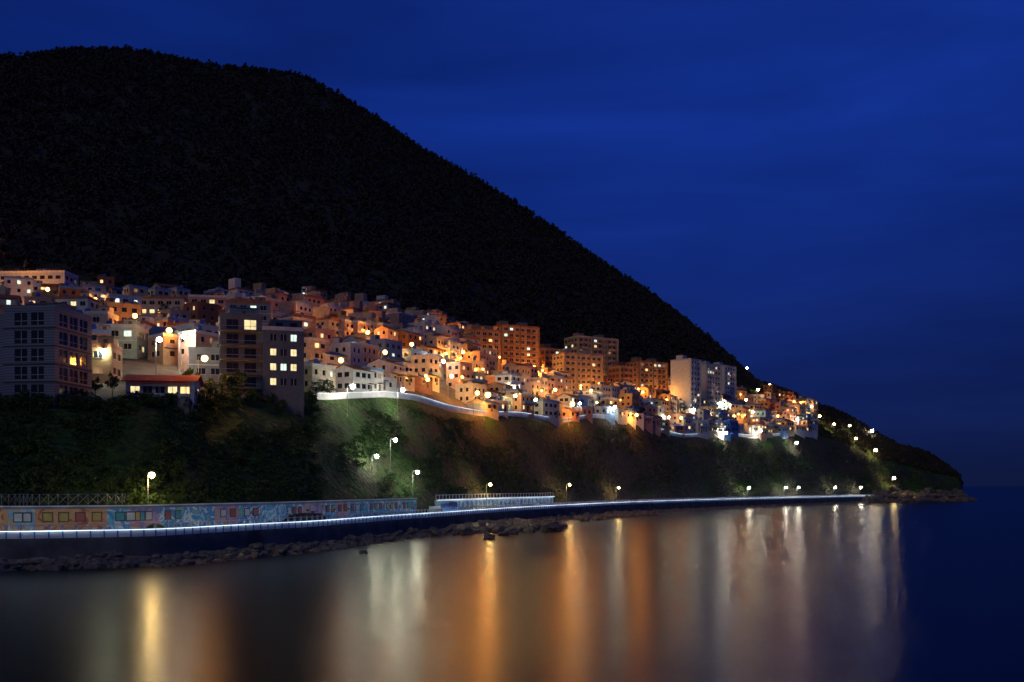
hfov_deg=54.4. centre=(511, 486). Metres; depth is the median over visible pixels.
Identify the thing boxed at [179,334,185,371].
street lamp
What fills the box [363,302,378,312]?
row house
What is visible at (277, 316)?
row house
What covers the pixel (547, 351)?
apartment block
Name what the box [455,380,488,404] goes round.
village house
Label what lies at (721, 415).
village house
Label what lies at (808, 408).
village house
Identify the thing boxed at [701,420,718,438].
village house
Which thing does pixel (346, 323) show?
row house
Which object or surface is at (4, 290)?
village house
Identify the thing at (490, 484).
street lamp
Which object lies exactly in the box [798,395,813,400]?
village house
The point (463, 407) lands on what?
coping and light strip
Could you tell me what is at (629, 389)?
village house
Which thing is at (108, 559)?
shore rocks
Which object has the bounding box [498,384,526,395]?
village house
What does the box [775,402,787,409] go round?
village house
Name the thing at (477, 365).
village house
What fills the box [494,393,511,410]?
village house
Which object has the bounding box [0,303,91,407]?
apartment building
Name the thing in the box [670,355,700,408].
apartment block
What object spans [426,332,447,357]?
row house
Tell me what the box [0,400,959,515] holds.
cliff scrub
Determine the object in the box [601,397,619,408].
village house
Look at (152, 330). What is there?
village house
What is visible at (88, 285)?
village house
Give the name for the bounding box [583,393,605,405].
village house
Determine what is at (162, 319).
village house
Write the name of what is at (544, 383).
village house
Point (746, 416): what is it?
village house
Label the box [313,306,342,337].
row house
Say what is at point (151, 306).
villa building
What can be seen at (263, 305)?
villa building
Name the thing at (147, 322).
villa building
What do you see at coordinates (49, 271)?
wall white part
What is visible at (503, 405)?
village house
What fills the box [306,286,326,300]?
row house
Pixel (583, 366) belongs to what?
apartment block
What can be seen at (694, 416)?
village house
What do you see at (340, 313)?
row house
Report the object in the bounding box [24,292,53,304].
village house
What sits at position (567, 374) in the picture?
village house
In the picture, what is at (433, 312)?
row house
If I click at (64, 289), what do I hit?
village house
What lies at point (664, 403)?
village house
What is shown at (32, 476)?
cliff thicket
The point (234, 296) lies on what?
row house
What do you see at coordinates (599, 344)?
apartment block
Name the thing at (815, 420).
village house
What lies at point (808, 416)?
village house
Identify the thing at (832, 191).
sky
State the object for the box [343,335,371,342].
village house
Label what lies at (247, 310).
wall grey part
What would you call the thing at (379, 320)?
row house
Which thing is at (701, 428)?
village house
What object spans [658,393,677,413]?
village house
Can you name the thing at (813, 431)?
village house
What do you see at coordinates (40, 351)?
windows
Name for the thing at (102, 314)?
villa building
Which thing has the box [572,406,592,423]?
village house
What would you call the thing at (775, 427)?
village house
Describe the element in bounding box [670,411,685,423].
village house
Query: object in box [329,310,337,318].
row house
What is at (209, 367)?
villa building
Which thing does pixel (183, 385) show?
seaside restaurant
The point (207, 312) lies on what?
village house
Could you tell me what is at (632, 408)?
village house
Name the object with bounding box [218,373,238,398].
village tree
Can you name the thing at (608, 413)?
village house
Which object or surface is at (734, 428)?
village house
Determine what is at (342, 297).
row house
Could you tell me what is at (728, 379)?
apartment block
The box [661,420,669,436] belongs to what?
village house
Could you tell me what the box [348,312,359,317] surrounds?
row house
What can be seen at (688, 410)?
village house
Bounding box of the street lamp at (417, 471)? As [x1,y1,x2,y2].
[412,470,418,493]
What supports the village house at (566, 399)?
on the mountain terrain
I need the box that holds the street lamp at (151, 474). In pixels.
[147,471,154,504]
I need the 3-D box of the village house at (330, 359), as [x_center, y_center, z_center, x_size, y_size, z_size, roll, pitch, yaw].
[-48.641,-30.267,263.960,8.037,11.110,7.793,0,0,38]
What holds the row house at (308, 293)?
on the mountain terrain
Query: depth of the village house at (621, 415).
404.34 m
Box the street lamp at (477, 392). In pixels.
[473,390,478,415]
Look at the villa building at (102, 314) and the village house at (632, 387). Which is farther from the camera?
the village house at (632, 387)
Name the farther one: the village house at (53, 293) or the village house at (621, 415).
the village house at (621, 415)
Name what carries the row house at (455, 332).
on the mountain terrain
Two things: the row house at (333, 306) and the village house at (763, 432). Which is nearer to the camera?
the row house at (333, 306)
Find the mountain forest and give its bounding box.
[0,44,963,486]
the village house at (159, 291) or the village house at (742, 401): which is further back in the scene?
the village house at (742, 401)
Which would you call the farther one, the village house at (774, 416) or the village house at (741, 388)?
the village house at (741, 388)
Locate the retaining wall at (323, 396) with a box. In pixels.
[316,392,779,437]
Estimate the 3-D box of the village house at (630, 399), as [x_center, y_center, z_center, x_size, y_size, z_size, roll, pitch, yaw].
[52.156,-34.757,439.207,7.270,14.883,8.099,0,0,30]
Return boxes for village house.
[0,286,10,294]
[0,294,21,304]
[0,304,19,313]
[4,276,33,304]
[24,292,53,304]
[32,290,58,296]
[34,280,41,291]
[36,283,58,292]
[58,282,87,295]
[80,281,96,285]
[82,281,104,290]
[88,287,108,304]
[92,323,111,342]
[97,274,114,290]
[104,292,141,308]
[105,298,140,320]
[106,286,122,294]
[123,284,147,295]
[148,286,171,295]
[148,326,175,334]
[148,329,179,364]
[150,283,179,288]
[154,313,188,326]
[160,307,190,318]
[168,285,190,298]
[176,319,218,340]
[178,325,218,370]
[184,301,218,325]
[204,287,219,294]
[219,306,225,314]
[279,315,311,328]
[304,325,335,342]
[304,337,329,363]
[304,358,335,394]
[322,352,347,366]
[330,337,366,366]
[336,364,376,392]
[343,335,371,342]
[350,332,369,339]
[352,340,378,362]
[361,367,384,390]
[366,359,408,389]
[370,334,404,361]
[373,325,399,340]
[383,377,399,391]
[394,362,417,391]
[398,330,423,349]
[402,345,427,361]
[411,354,441,392]
[415,374,431,394]
[419,344,443,354]
[428,351,444,379]
[442,355,454,371]
[446,361,473,388]
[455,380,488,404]
[461,357,482,372]
[466,399,499,420]
[472,371,486,384]
[482,347,496,358]
[485,372,500,383]
[487,382,512,393]
[487,389,503,395]
[489,394,496,399]
[490,358,496,369]
[491,396,507,418]
[493,367,515,374]
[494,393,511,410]
[495,370,521,384]
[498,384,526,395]
[501,360,508,369]
[504,362,529,369]
[504,381,531,393]
[505,390,536,419]
[509,366,530,375]
[520,374,532,392]
[525,363,537,376]
[531,377,547,397]
[531,381,542,396]
[534,395,559,427]
[540,367,552,372]
[543,375,565,396]
[545,372,565,375]
[546,399,563,424]
[548,377,554,396]
[549,370,569,376]
[556,393,579,406]
[557,388,579,395]
[558,375,573,390]
[563,407,580,422]
[569,391,591,396]
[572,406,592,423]
[577,386,602,393]
[577,395,594,413]
[579,381,595,389]
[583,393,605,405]
[590,382,613,397]
[595,406,614,425]
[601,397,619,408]
[604,375,613,384]
[604,405,627,424]
[609,382,624,388]
[609,383,619,398]
[615,381,634,389]
[619,390,638,408]
[620,387,637,393]
[620,407,635,429]
[621,381,636,389]
[625,409,643,430]
[626,406,638,412]
[638,386,655,398]
[639,402,657,414]
[640,396,655,405]
[643,403,665,419]
[644,412,652,433]
[646,415,660,435]
[653,398,671,419]
[656,389,668,397]
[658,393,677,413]
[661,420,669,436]
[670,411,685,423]
[670,423,684,437]
[677,398,686,412]
[679,417,693,433]
[682,413,697,420]
[683,408,695,413]
[693,418,709,438]
[694,408,711,419]
[698,404,717,419]
[701,398,707,405]
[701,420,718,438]
[708,418,725,439]
[716,411,728,420]
[718,418,730,441]
[721,393,730,399]
[721,398,733,409]
[723,409,733,419]
[724,418,738,437]
[727,402,743,423]
[727,407,737,420]
[733,399,747,404]
[737,386,745,390]
[737,390,747,399]
[740,425,743,433]
[742,403,751,419]
[742,408,748,423]
[744,423,757,434]
[745,395,753,403]
[746,403,762,416]
[749,392,763,402]
[750,417,768,423]
[751,423,768,440]
[755,408,769,420]
[756,398,772,403]
[758,399,774,410]
[762,420,772,427]
[763,384,778,396]
[763,391,776,402]
[767,410,776,423]
[767,426,772,437]
[771,422,779,433]
[774,410,782,418]
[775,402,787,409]
[775,418,790,423]
[776,420,794,436]
[777,389,793,402]
[779,424,787,438]
[780,407,796,423]
[780,412,790,419]
[790,402,803,414]
[795,424,805,438]
[796,415,806,423]
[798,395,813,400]
[798,401,809,404]
[800,411,812,419]
[800,420,812,426]
[803,403,810,412]
[803,425,811,437]
[809,426,816,438]
[810,398,817,415]
[811,415,818,424]
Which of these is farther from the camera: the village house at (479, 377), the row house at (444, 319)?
the row house at (444, 319)
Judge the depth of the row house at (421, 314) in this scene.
408.93 m
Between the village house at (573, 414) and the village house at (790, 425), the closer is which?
the village house at (573, 414)
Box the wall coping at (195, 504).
[0,498,416,506]
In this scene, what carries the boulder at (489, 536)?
in the sea water
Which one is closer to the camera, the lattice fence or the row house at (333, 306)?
the lattice fence
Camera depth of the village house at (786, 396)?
625.85 m
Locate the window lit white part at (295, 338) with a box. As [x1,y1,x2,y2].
[281,335,296,369]
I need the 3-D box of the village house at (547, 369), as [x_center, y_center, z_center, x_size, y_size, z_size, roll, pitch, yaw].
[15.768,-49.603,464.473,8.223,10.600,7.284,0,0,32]
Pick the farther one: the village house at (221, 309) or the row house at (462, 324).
the row house at (462, 324)
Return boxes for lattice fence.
[0,494,125,505]
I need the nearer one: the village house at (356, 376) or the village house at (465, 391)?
the village house at (356, 376)
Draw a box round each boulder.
[250,552,265,557]
[483,533,495,538]
[504,528,518,534]
[541,522,562,530]
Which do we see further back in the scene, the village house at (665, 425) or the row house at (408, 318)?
the village house at (665, 425)
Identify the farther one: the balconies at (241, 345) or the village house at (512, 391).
the village house at (512, 391)
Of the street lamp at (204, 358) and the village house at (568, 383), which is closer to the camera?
the street lamp at (204, 358)
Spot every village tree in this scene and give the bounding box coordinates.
[92,376,103,395]
[104,371,119,395]
[158,302,169,312]
[182,367,199,374]
[201,376,217,397]
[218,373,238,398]
[232,369,248,388]
[310,380,322,391]
[321,378,335,392]
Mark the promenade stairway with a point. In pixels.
(446, 504)
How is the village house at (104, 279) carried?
on the mountain terrain
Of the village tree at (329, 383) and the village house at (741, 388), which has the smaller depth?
the village tree at (329, 383)
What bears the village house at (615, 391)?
on the mountain terrain
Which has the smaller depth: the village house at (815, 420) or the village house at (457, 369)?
the village house at (457, 369)
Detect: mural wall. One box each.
[0,499,416,512]
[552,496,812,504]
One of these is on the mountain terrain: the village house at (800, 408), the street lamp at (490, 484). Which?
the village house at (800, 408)
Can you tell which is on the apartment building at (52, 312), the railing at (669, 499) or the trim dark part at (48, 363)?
the trim dark part at (48, 363)
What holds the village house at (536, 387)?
on the mountain terrain
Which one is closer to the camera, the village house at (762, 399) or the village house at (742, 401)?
the village house at (742, 401)
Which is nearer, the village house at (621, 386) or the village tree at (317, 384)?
the village tree at (317, 384)
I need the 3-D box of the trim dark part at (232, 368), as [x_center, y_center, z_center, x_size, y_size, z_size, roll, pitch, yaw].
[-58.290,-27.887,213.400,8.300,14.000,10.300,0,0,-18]
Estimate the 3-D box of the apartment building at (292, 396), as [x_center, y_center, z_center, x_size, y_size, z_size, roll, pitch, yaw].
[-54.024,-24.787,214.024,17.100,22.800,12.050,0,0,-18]
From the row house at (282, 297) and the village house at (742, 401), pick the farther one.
the village house at (742, 401)
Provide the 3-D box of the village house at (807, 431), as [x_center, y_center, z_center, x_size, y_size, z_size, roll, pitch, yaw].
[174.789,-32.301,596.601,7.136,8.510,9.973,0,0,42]
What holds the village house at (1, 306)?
on the mountain terrain
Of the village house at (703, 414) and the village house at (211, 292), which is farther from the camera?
the village house at (703, 414)
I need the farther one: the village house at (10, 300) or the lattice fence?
the village house at (10, 300)
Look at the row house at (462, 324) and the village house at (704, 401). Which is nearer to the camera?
the row house at (462, 324)
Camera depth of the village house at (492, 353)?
412.35 m
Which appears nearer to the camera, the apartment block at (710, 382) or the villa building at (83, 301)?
the villa building at (83, 301)
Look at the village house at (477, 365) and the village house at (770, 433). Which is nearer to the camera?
the village house at (477, 365)
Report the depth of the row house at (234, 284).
381.92 m
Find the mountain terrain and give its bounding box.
[0,52,963,569]
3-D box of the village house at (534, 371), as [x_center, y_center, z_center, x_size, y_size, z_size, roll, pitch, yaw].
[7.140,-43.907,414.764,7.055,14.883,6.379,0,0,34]
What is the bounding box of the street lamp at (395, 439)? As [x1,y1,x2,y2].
[390,438,396,471]
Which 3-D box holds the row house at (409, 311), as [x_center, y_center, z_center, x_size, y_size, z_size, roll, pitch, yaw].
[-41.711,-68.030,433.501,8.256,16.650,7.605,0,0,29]
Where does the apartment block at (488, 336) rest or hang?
on the mountain terrain
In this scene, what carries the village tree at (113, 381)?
on the mountain terrain
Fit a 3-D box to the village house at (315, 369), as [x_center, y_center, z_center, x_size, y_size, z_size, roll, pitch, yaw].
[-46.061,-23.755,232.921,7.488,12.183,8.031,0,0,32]
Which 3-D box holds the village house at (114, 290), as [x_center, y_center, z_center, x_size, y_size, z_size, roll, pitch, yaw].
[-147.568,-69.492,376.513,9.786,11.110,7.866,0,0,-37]
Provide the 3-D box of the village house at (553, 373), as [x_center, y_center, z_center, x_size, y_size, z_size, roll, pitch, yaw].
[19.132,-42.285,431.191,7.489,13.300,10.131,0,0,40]
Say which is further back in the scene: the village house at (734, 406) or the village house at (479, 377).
the village house at (734, 406)
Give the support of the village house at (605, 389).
on the mountain terrain
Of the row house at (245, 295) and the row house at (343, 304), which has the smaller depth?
the row house at (245, 295)
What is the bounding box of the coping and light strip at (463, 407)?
[317,391,777,434]
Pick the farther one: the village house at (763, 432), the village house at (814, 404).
the village house at (814, 404)
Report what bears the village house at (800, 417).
on the mountain terrain
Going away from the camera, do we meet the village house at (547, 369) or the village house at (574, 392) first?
the village house at (574, 392)
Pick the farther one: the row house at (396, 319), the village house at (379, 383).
the row house at (396, 319)
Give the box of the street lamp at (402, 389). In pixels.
[397,388,404,417]
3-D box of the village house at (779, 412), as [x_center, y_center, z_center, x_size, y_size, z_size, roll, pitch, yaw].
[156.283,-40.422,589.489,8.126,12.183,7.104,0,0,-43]
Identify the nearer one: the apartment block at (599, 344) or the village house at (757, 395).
the apartment block at (599, 344)
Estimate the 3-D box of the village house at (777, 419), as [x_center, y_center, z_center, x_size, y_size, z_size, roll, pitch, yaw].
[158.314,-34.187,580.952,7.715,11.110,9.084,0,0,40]
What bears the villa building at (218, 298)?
on the mountain terrain
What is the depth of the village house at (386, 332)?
336.48 m
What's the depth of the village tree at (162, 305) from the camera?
344.61 m
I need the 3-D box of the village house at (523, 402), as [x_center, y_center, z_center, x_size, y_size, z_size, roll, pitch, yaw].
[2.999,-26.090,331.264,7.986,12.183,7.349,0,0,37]
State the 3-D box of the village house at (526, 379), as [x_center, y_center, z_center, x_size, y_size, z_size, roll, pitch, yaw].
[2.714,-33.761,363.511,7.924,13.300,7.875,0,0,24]
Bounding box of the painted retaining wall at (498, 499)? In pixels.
[434,497,552,509]
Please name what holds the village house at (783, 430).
on the mountain terrain
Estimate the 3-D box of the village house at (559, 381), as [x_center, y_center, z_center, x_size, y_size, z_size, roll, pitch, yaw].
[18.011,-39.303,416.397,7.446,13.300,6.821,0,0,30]
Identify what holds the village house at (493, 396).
on the mountain terrain
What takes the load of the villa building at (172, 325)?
on the mountain terrain
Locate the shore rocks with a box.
[0,485,976,571]
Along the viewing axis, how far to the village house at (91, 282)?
385.69 m
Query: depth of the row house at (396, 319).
364.33 m
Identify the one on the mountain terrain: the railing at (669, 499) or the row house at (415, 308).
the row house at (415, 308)
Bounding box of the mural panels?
[0,500,415,529]
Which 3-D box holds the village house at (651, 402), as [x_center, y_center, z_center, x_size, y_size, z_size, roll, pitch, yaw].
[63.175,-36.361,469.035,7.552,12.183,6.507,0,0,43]
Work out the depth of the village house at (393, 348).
296.69 m
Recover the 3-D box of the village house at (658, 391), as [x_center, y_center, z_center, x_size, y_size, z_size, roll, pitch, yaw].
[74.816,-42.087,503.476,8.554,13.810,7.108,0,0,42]
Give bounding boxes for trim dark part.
[3,327,91,388]
[227,319,255,384]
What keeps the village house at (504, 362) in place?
on the mountain terrain
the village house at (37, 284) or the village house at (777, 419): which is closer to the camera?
the village house at (37, 284)
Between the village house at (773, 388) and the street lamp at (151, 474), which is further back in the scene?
the village house at (773, 388)
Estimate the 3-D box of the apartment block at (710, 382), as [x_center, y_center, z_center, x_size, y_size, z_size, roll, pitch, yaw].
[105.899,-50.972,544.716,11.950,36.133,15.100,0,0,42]
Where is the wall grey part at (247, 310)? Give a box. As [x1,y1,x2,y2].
[229,307,258,313]
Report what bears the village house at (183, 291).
on the mountain terrain
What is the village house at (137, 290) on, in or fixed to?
on the mountain terrain
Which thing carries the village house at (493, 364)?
on the mountain terrain
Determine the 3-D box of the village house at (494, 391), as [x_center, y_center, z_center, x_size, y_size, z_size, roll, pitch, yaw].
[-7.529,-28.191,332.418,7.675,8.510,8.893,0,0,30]
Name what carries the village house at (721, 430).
on the mountain terrain
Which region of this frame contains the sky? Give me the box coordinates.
[0,0,1023,485]
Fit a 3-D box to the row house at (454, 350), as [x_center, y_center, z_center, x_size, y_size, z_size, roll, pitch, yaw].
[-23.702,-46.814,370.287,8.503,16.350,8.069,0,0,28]
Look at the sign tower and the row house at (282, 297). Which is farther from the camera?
the sign tower
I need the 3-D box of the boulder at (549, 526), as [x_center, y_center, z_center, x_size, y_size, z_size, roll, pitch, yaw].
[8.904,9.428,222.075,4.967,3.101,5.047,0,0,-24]
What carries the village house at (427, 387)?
on the mountain terrain
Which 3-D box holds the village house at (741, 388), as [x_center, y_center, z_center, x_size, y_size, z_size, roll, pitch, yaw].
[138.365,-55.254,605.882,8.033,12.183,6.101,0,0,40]
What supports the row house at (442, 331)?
on the mountain terrain
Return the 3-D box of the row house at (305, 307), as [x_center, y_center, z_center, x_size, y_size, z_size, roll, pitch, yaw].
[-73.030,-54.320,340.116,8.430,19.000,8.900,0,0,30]
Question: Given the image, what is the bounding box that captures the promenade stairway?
[429,501,456,511]
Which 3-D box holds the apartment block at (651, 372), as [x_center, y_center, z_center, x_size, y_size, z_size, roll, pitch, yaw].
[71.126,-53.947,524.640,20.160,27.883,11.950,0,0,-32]
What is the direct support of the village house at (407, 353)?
on the mountain terrain
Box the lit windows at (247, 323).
[244,320,296,384]
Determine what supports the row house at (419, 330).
on the mountain terrain
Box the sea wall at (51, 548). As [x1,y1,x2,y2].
[0,497,862,559]
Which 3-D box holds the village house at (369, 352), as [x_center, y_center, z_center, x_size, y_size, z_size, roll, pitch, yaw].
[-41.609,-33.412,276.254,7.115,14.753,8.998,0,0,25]
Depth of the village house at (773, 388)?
626.47 m
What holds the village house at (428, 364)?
on the mountain terrain
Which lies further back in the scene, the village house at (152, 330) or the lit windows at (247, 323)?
the village house at (152, 330)
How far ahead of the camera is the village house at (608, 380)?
481.08 m
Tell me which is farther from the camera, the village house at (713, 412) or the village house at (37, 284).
the village house at (713, 412)
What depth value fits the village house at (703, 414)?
501.45 m
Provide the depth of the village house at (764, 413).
566.40 m
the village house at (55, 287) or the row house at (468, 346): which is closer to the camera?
the village house at (55, 287)
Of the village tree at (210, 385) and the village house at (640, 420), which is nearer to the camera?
the village tree at (210, 385)
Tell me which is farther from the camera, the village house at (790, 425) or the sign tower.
the village house at (790, 425)
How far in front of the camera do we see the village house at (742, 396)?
594.23 m
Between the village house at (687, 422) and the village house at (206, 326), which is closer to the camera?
the village house at (206, 326)
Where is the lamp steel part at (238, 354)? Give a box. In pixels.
[221,325,261,383]
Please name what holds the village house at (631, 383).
on the mountain terrain
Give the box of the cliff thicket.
[0,387,321,505]
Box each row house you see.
[226,292,252,299]
[228,278,254,294]
[242,293,250,297]
[244,295,280,309]
[253,282,265,292]
[264,288,291,301]
[273,309,280,319]
[275,309,288,317]
[278,301,315,327]
[291,299,314,315]
[292,294,311,304]
[304,293,323,304]
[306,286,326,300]
[307,291,330,303]
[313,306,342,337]
[321,302,342,310]
[325,293,347,302]
[328,292,351,301]
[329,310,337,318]
[331,310,356,317]
[335,301,348,307]
[338,317,353,337]
[342,300,362,312]
[343,309,357,315]
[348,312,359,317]
[352,317,370,334]
[355,293,367,301]
[358,312,376,334]
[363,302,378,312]
[370,311,389,323]
[370,317,397,329]
[376,295,399,304]
[379,301,400,310]
[386,308,413,323]
[388,313,414,328]
[398,326,427,344]
[404,309,416,313]
[406,307,418,310]
[408,319,436,332]
[413,311,439,319]
[425,315,451,338]
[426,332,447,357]
[427,308,440,314]
[436,325,450,338]
[438,311,454,324]
[445,325,459,334]
[446,339,461,361]
[447,324,461,334]
[448,320,468,332]
[452,335,466,342]
[459,341,476,359]
[461,334,479,343]
[464,349,489,374]
[467,340,481,349]
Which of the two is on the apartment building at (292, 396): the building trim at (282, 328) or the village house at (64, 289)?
the building trim at (282, 328)
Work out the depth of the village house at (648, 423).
430.07 m
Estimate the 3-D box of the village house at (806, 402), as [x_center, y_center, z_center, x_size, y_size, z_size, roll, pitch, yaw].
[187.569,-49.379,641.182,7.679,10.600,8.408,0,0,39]
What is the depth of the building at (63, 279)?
366.43 m
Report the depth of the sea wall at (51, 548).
150.92 m
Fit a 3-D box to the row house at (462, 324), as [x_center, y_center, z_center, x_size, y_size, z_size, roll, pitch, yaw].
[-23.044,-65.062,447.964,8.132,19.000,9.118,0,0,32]
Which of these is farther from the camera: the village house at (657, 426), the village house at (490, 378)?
the village house at (657, 426)
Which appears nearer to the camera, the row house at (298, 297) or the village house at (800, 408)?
the row house at (298, 297)
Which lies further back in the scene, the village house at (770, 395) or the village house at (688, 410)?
the village house at (770, 395)
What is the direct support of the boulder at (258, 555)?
in the sea water
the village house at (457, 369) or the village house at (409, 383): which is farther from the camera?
the village house at (457, 369)
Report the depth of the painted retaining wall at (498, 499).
267.19 m
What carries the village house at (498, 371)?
on the mountain terrain
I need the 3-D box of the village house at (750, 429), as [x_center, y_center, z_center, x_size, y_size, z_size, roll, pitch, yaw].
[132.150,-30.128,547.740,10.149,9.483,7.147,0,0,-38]
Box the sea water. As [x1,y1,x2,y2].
[0,486,1023,681]
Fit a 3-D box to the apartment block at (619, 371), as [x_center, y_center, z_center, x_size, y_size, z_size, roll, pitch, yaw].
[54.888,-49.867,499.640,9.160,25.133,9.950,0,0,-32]
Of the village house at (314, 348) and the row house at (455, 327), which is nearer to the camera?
the village house at (314, 348)
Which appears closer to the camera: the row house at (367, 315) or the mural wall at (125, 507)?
the mural wall at (125, 507)
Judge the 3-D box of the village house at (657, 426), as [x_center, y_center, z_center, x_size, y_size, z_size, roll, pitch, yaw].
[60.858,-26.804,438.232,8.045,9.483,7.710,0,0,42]
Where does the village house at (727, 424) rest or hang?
on the mountain terrain
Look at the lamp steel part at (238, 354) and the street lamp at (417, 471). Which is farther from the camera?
the street lamp at (417, 471)
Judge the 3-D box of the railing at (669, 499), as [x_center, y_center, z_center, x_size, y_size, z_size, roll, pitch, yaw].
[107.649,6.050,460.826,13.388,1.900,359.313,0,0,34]
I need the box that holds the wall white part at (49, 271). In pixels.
[0,270,78,277]
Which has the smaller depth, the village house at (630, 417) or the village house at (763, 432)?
the village house at (630, 417)
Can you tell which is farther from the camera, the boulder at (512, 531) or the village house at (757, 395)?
the village house at (757, 395)
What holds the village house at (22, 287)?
on the mountain terrain
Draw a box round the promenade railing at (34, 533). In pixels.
[0,494,871,538]
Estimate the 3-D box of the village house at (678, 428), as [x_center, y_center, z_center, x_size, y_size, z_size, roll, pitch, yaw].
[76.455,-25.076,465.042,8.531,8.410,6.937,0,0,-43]
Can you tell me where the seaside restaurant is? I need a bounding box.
[121,374,203,414]
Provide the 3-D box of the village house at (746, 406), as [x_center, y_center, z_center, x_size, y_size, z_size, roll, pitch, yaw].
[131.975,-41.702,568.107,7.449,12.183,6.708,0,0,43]
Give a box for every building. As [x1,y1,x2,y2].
[0,269,77,285]
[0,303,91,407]
[52,292,101,310]
[82,306,118,323]
[92,336,122,382]
[97,319,146,358]
[100,301,141,314]
[117,315,156,352]
[142,293,187,317]
[167,319,200,328]
[188,292,225,308]
[188,341,218,383]
[219,312,303,418]
[225,297,272,325]
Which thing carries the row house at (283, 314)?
on the mountain terrain
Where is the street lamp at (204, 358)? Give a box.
[198,355,207,372]
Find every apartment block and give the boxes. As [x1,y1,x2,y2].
[464,324,500,369]
[493,320,539,372]
[540,344,558,367]
[552,348,603,391]
[564,332,618,375]
[608,362,633,382]
[625,357,667,390]
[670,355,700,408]
[699,359,720,408]
[713,362,736,399]
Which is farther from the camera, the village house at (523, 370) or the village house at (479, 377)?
the village house at (523, 370)
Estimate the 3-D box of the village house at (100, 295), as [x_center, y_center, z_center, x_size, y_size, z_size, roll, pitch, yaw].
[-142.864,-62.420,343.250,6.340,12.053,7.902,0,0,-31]
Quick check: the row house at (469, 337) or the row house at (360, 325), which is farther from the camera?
the row house at (469, 337)
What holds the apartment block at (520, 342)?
on the mountain terrain
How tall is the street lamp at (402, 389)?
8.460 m
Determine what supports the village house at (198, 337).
on the mountain terrain
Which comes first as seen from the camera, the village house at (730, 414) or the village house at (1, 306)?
the village house at (1, 306)
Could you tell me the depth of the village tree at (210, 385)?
191.53 m
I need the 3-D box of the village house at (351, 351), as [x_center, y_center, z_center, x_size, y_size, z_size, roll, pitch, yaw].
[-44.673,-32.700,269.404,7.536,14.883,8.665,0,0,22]
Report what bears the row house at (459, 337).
on the mountain terrain
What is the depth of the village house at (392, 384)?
256.83 m
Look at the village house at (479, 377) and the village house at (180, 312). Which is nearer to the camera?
the village house at (180, 312)
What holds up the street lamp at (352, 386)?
on the mountain terrain
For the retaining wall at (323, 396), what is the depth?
270.45 m
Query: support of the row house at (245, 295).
on the mountain terrain
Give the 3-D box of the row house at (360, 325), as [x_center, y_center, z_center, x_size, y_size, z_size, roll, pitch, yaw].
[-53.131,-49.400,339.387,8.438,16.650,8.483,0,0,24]
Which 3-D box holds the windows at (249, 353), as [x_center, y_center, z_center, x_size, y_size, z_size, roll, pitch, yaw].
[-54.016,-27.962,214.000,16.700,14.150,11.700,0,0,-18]
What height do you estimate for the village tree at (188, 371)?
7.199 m
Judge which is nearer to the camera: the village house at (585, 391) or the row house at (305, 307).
the row house at (305, 307)
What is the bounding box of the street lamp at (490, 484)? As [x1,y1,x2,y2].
[486,483,491,508]
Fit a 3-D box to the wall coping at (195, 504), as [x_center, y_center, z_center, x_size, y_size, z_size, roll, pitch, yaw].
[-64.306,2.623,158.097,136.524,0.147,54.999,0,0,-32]
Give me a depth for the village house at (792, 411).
596.73 m
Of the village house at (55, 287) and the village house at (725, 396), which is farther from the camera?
the village house at (725, 396)
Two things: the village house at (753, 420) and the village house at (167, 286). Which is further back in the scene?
the village house at (753, 420)
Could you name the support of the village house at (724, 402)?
on the mountain terrain
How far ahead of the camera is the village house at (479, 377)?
333.04 m
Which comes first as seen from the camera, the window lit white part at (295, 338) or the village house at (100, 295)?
the window lit white part at (295, 338)
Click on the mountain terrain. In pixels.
(622, 468)
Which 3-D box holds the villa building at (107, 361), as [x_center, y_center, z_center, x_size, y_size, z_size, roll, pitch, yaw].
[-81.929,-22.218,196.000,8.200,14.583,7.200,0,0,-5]
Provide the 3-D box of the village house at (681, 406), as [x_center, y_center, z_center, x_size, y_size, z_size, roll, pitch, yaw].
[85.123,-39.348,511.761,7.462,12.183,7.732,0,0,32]
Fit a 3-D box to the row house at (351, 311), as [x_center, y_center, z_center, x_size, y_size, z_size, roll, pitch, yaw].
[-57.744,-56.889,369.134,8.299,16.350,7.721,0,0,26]
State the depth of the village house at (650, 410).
448.31 m
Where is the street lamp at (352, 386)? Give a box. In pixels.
[347,384,354,416]
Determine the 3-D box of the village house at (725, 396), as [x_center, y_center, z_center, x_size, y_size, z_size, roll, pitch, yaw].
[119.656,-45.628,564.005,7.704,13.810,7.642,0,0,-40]
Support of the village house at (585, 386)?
on the mountain terrain
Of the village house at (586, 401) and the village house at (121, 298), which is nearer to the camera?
the village house at (121, 298)
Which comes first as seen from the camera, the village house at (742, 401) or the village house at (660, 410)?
the village house at (660, 410)
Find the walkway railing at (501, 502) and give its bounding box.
[435,493,554,508]
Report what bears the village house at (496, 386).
on the mountain terrain
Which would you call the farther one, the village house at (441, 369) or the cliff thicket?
the village house at (441, 369)
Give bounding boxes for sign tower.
[301,286,306,294]

